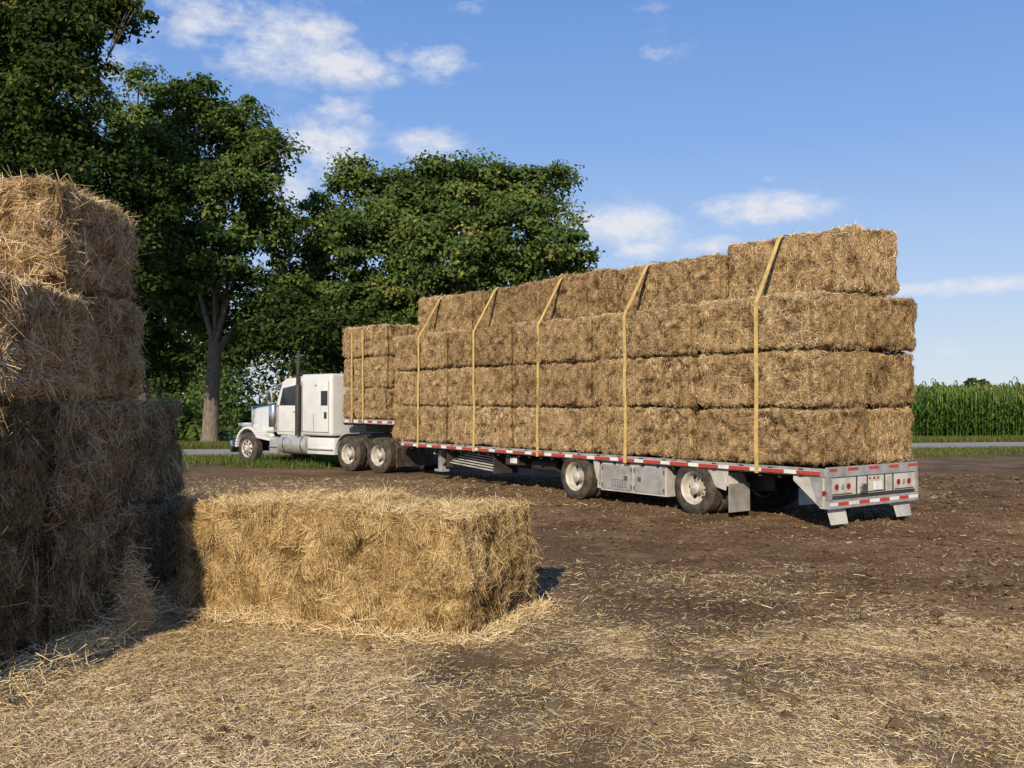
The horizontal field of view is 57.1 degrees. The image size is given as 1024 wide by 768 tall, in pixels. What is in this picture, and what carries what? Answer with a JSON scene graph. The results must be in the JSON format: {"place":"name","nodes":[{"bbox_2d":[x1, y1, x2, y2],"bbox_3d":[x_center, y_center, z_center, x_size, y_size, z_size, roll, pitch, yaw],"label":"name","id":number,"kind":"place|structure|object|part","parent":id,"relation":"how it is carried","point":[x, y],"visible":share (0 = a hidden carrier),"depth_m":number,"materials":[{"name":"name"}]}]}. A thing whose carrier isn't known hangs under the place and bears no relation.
{"place":"outdoors","nodes":[
{"label":"outdoors","id":0,"kind":"place"},
{"bbox_2d":[0,404,1023,767],"bbox_3d":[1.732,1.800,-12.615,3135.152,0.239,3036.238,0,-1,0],"label":"ground","id":1,"kind":"structure","parent":0,"point":[980,466],"depth_m":7.51,"materials":[{"name":"soil"}]},
{"bbox_2d":[0,519,65,675],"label":"hay bale","id":2,"kind":"object","parent":1,"relation":"on","point":[23,595],"visible":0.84,"depth_m":7.07,"materials":[{"name":"plant"}]},
{"bbox_2d":[0,396,61,549],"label":"hay bale","id":3,"kind":"object","parent":2,"relation":"on","point":[24,434],"visible":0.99,"depth_m":7.08,"materials":[{"name":"plant"}]},
{"bbox_2d":[0,0,193,302],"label":"tree","id":4,"kind":"object","parent":1,"relation":"on","point":[42,129],"visible":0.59,"depth_m":38.34,"materials":[{"name":"green plant"}]},
{"bbox_2d":[26,489,199,649],"bbox_3d":[-4.334,1.734,9.042,1.961,1.474,3.498,0,-1,1],"label":"hay bale","id":5,"kind":"object","parent":1,"relation":"on","point":[77,556],"visible":0.49,"depth_m":8.30,"materials":[{"name":"plant"}]},
{"bbox_2d":[3,387,196,536],"bbox_3d":[-4.329,0.644,9.066,1.914,1.535,3.429,0,-1,-1],"label":"hay bale","id":6,"kind":"object","parent":5,"relation":"on","point":[115,453],"visible":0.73,"depth_m":8.51,"materials":[{"name":"plant"}]},
{"bbox_2d":[0,262,150,415],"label":"hay bale","id":7,"kind":"object","parent":6,"relation":"on","point":[55,343],"visible":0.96,"depth_m":7.76,"materials":[{"name":"plant"}]},
{"bbox_2d":[0,165,154,303],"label":"hay bale","id":8,"kind":"object","parent":7,"relation":"on","point":[56,231],"visible":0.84,"depth_m":7.78,"materials":[{"name":"plant"}]},
{"bbox_2d":[69,61,220,400],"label":"tree","id":9,"kind":"object","parent":1,"relation":"on","point":[139,114],"visible":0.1,"depth_m":55.87,"materials":[{"name":"green plant"}]},
{"bbox_2d":[126,274,196,399],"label":"tree","id":10,"kind":"object","parent":1,"relation":"on","point":[160,367],"visible":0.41,"depth_m":53.55,"materials":[{"name":"green plant"}]},
{"bbox_2d":[107,72,323,441],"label":"tree","id":11,"kind":"object","parent":1,"relation":"on","point":[243,159],"visible":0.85,"depth_m":48.00,"materials":[{"name":"green plant"}]},
{"bbox_2d":[146,291,336,411],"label":"distant trees","id":12,"kind":"object","parent":1,"relation":"on","point":[197,347],"visible":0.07,"depth_m":94.95,"materials":[{"name":"green plant"}]},
{"bbox_2d":[148,349,342,440],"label":"background shrubs","id":13,"kind":"object","parent":1,"relation":"on","point":[190,427],"visible":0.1,"depth_m":76.91,"materials":[{"name":"green plant"}]},
{"bbox_2d":[183,455,340,468],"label":"tall weeds","id":14,"kind":"object","parent":1,"relation":"on","point":[312,462],"visible":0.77,"depth_m":29.98,"materials":[{"name":"green plant"}]},
{"bbox_2d":[0,530,561,716],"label":"loose straw fringe","id":15,"kind":"object","parent":1,"relation":"on","point":[137,609],"visible":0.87,"depth_m":8.21,"materials":[{"name":"beige plant"}]},
{"bbox_2d":[217,281,372,382],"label":"tree","id":16,"kind":"object","parent":1,"relation":"on","point":[295,330],"visible":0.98,"depth_m":46.53,"materials":[{"name":"green plant"}]},
{"bbox_2d":[230,352,437,472],"bbox_3d":[-5.643,0.827,30.238,8.240,3.622,2.880,-1,-1,40],"label":"semi truck","id":17,"kind":"object","parent":1,"relation":"on","point":[303,417],"visible":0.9,"depth_m":29.07,"materials":[{"name":"metal"}]},
{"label":"cab windows","id":18,"kind":"part","parent":17,"relation":"part of","materials":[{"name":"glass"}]},
{"bbox_2d":[169,474,543,642],"bbox_3d":[-1.526,1.690,9.234,3.519,1.504,1.859,0,-1,23],"label":"hay bale","id":19,"kind":"object","parent":1,"relation":"on","point":[396,558],"visible":0.9,"depth_m":8.57,"materials":[{"name":"beige plant"}]},
{"bbox_2d":[265,147,447,325],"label":"tree","id":20,"kind":"object","parent":1,"relation":"on","point":[336,225],"visible":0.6,"depth_m":52.33,"materials":[{"name":"green plant"}]},
{"bbox_2d":[306,304,418,373],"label":"tree","id":21,"kind":"object","parent":1,"relation":"on","point":[335,361],"visible":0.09,"depth_m":49.01,"materials":[{"name":"green plant"}]},
{"bbox_2d":[371,147,606,322],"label":"tree","id":22,"kind":"object","parent":1,"relation":"on","point":[441,196],"visible":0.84,"depth_m":50.27,"materials":[{"name":"green plant"}]},
{"bbox_2d":[0,473,1023,767],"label":"loose straw","id":23,"kind":"object","parent":1,"relation":"on","point":[168,699],"visible":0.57,"depth_m":6.50,"materials":[{"name":"beige plant"}]},
{"bbox_2d":[176,472,1023,767],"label":"soil clods","id":24,"kind":"object","parent":1,"relation":"on","point":[894,722],"visible":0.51,"depth_m":12.25,"materials":[{"name":"brown soil"}]},
{"bbox_2d":[177,434,1023,448],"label":"grass verge","id":25,"kind":"object","parent":1,"relation":"on","point":[226,445],"depth_m":48.40,"materials":[{"name":"green plant"}]},
{"bbox_2d":[181,445,1023,468],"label":"grass verge","id":26,"kind":"object","parent":1,"relation":"on","point":[934,451],"depth_m":35.64,"materials":[{"name":"green plant"}]},
{"bbox_2d":[341,417,917,524],"bbox_3d":[0.956,1.680,22.381,2.672,1.610,17.060,1,-1,-37],"label":"flatbed trailer","id":27,"kind":"object","parent":1,"relation":"on","point":[698,486],"visible":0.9,"depth_m":17.33,"materials":[{"name":"silver metal"}]},
{"bbox_2d":[351,331,352,421],"bbox_3d":[-3.687,-0.262,28.676,2.692,2.818,0.123,1,-1,-37],"label":"cargo strap","id":28,"kind":"object","parent":27,"relation":"attached to","point":[351,382],"visible":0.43,"depth_m":27.88,"materials":[{"name":"yellow fabric"}]},
{"bbox_2d":[362,326,367,422],"bbox_3d":[-3.272,-0.273,28.116,2.692,2.818,0.117,1,-1,-37],"label":"cargo strap","id":29,"kind":"object","parent":27,"relation":"attached to","point":[362,374],"visible":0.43,"depth_m":27.32,"materials":[{"name":"yellow fabric"}]},
{"bbox_2d":[343,387,405,419],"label":"hay bale","id":30,"kind":"object","parent":27,"relation":"on","point":[379,404],"visible":0.62,"depth_m":26.92,"materials":[{"name":"plant"}]},
{"bbox_2d":[341,355,399,388],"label":"hay bale","id":31,"kind":"object","parent":30,"relation":"on","point":[380,371],"visible":0.59,"depth_m":27.02,"materials":[{"name":"plant"}]},
{"bbox_2d":[342,323,418,359],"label":"hay bale","id":32,"kind":"object","parent":31,"relation":"on","point":[378,340],"visible":0.63,"depth_m":26.95,"materials":[{"name":"plant"}]},
{"bbox_2d":[390,405,453,443],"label":"hay bale","id":33,"kind":"object","parent":27,"relation":"on","point":[433,423],"visible":0.63,"depth_m":24.63,"materials":[{"name":"plant"}]},
{"bbox_2d":[394,368,451,406],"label":"hay bale","id":34,"kind":"object","parent":33,"relation":"on","point":[433,387],"visible":0.62,"depth_m":24.67,"materials":[{"name":"plant"}]},
{"bbox_2d":[393,329,465,372],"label":"hay bale","id":35,"kind":"object","parent":34,"relation":"on","point":[434,348],"visible":0.59,"depth_m":24.72,"materials":[{"name":"plant"}]},
{"bbox_2d":[417,291,478,333],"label":"hay bale","id":36,"kind":"object","parent":35,"relation":"on","point":[451,312],"visible":0.45,"depth_m":25.01,"materials":[{"name":"plant"}]},
{"bbox_2d":[417,296,442,446],"bbox_3d":[-1.399,-0.344,25.594,2.702,4.063,0.117,1,-1,-37],"label":"cargo strap","id":37,"kind":"object","parent":27,"relation":"attached to","point":[418,374],"visible":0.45,"depth_m":24.80,"materials":[{"name":"yellow fabric"}]},
{"bbox_2d":[447,404,529,448],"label":"hay bale","id":38,"kind":"object","parent":27,"relation":"on","point":[495,426],"visible":0.69,"depth_m":22.42,"materials":[{"name":"plant"}]},
{"bbox_2d":[447,365,527,406],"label":"hay bale","id":39,"kind":"object","parent":38,"relation":"on","point":[494,386],"visible":0.72,"depth_m":22.46,"materials":[{"name":"plant"}]},
{"bbox_2d":[448,323,520,367],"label":"hay bale","id":40,"kind":"object","parent":39,"relation":"on","point":[494,347],"visible":0.66,"depth_m":22.46,"materials":[{"name":"plant"}]},
{"bbox_2d":[472,287,508,451],"bbox_3d":[0.142,-0.384,23.517,2.702,4.063,0.123,1,-1,-37],"label":"cargo strap","id":41,"kind":"object","parent":27,"relation":"attached to","point":[473,391],"visible":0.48,"depth_m":22.73,"materials":[{"name":"yellow fabric"}]},
{"bbox_2d":[536,278,562,455],"bbox_3d":[1.637,-0.423,21.504,2.702,4.063,0.112,1,-1,-37],"label":"cargo strap","id":42,"kind":"object","parent":27,"relation":"attached to","point":[537,384],"visible":0.46,"depth_m":20.71,"materials":[{"name":"yellow fabric"}]},
{"bbox_2d":[514,406,602,453],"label":"hay bale","id":43,"kind":"object","parent":27,"relation":"on","point":[565,429],"visible":0.73,"depth_m":20.22,"materials":[{"name":"plant"}]},
{"bbox_2d":[513,360,601,408],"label":"hay bale","id":44,"kind":"object","parent":43,"relation":"on","point":[566,385],"visible":0.73,"depth_m":20.23,"materials":[{"name":"plant"}]},
{"bbox_2d":[511,313,602,364],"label":"hay bale","id":45,"kind":"object","parent":44,"relation":"on","point":[567,340],"visible":0.6,"depth_m":20.28,"materials":[{"name":"plant"}]},
{"bbox_2d":[538,265,624,320],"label":"hay bale","id":46,"kind":"object","parent":45,"relation":"on","point":[597,292],"visible":0.48,"depth_m":20.53,"materials":[{"name":"plant"}]},
{"bbox_2d":[622,261,664,462],"bbox_3d":[3.286,-0.467,19.282,2.702,4.063,0.125,1,-1,-37],"label":"cargo strap","id":47,"kind":"object","parent":27,"relation":"attached to","point":[624,365],"visible":0.46,"depth_m":18.49,"materials":[{"name":"yellow fabric"}]},
{"bbox_2d":[592,404,725,460],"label":"hay bale","id":48,"kind":"object","parent":27,"relation":"on","point":[670,431],"visible":0.79,"depth_m":17.98,"materials":[{"name":"plant"}]},
{"bbox_2d":[593,354,712,409],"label":"hay bale","id":49,"kind":"object","parent":48,"relation":"on","point":[674,381],"visible":0.71,"depth_m":18.00,"materials":[{"name":"plant"}]},
{"bbox_2d":[593,302,709,359],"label":"hay bale","id":50,"kind":"object","parent":49,"relation":"on","point":[667,332],"visible":0.74,"depth_m":17.91,"materials":[{"name":"plant"}]},
{"bbox_2d":[621,252,729,311],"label":"hay bale","id":51,"kind":"object","parent":50,"relation":"on","point":[705,277],"visible":0.56,"depth_m":18.36,"materials":[{"name":"plant"}]},
{"bbox_2d":[754,234,787,472],"bbox_3d":[5.199,-0.557,16.706,2.702,4.143,0.099,1,-1,-37],"label":"cargo strap","id":52,"kind":"object","parent":27,"relation":"attached to","point":[756,459],"visible":0.48,"depth_m":15.91,"materials":[{"name":"yellow fabric"}]},
{"bbox_2d":[695,403,870,467],"bbox_3d":[4.644,0.901,16.337,1.570,1.205,2.934,1,-2,-37],"label":"hay bale","id":53,"kind":"object","parent":27,"relation":"on","point":[807,436],"visible":0.95,"depth_m":15.53,"materials":[{"name":"plant"}]},
{"bbox_2d":[695,348,872,410],"bbox_3d":[4.642,-0.077,16.303,1.504,1.165,2.905,1,-1,-36],"label":"hay bale","id":54,"kind":"object","parent":53,"relation":"on","point":[812,379],"visible":0.94,"depth_m":15.51,"materials":[{"name":"plant"}]},
{"bbox_2d":[696,287,872,356],"bbox_3d":[4.656,-1.032,16.303,1.504,1.165,2.905,1,-1,-36],"label":"hay bale","id":55,"kind":"object","parent":54,"relation":"on","point":[818,320],"visible":0.89,"depth_m":15.52,"materials":[{"name":"plant"}]},
{"bbox_2d":[761,405,914,464],"bbox_3d":[5.706,0.923,17.148,1.575,1.186,2.888,1,-2,-36],"label":"hay bale","id":56,"kind":"object","parent":27,"relation":"on","point":[889,436],"visible":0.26,"depth_m":16.05,"materials":[{"name":"plant"}]},
{"bbox_2d":[863,351,917,408],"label":"hay bale","id":57,"kind":"object","parent":56,"relation":"on","point":[891,383],"visible":0.18,"depth_m":16.07,"materials":[{"name":"plant"}]},
{"bbox_2d":[847,294,917,352],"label":"hay bale","id":58,"kind":"object","parent":57,"relation":"on","point":[891,326],"visible":0.36,"depth_m":16.02,"materials":[{"name":"plant"}]},
{"bbox_2d":[726,223,900,299],"bbox_3d":[5.352,-2.037,16.808,1.638,1.412,2.888,1,-2,-38],"label":"hay bale","id":59,"kind":"object","parent":58,"relation":"on","point":[853,259],"visible":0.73,"depth_m":16.00,"materials":[{"name":"plant"}]},
{"bbox_2d":[964,377,993,387],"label":"distant tree","id":60,"kind":"object","parent":1,"relation":"on","point":[974,380],"visible":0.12,"depth_m":298.61,"materials":[{"name":"green plant"}]},
{"bbox_2d":[1,0,1023,403],"label":"sky","id":61,"kind":"structure","parent":0,"point":[696,128],"materials":[{"name":"blue"}]},
{"bbox_2d":[182,442,1023,455],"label":"road","id":62,"kind":"structure","parent":0,"point":[224,451],"depth_m":44.49,"materials":[{"name":"grey asphalt"}]},
{"bbox_2d":[906,376,1023,436],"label":"corn field","id":63,"kind":"structure","parent":0,"point":[960,410],"depth_m":51.90,"materials":[{"name":"green plant"}]},
{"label":"hay bale","id":64,"kind":"object","parent":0,"visible":0},
{"bbox_2d":[473,279,542,328],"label":"hay bale","id":65,"kind":"object","parent":64,"relation":"on","point":[511,305],"visible":0.48,"depth_m":22.87,"materials":[{"name":"plant"}]}
]}

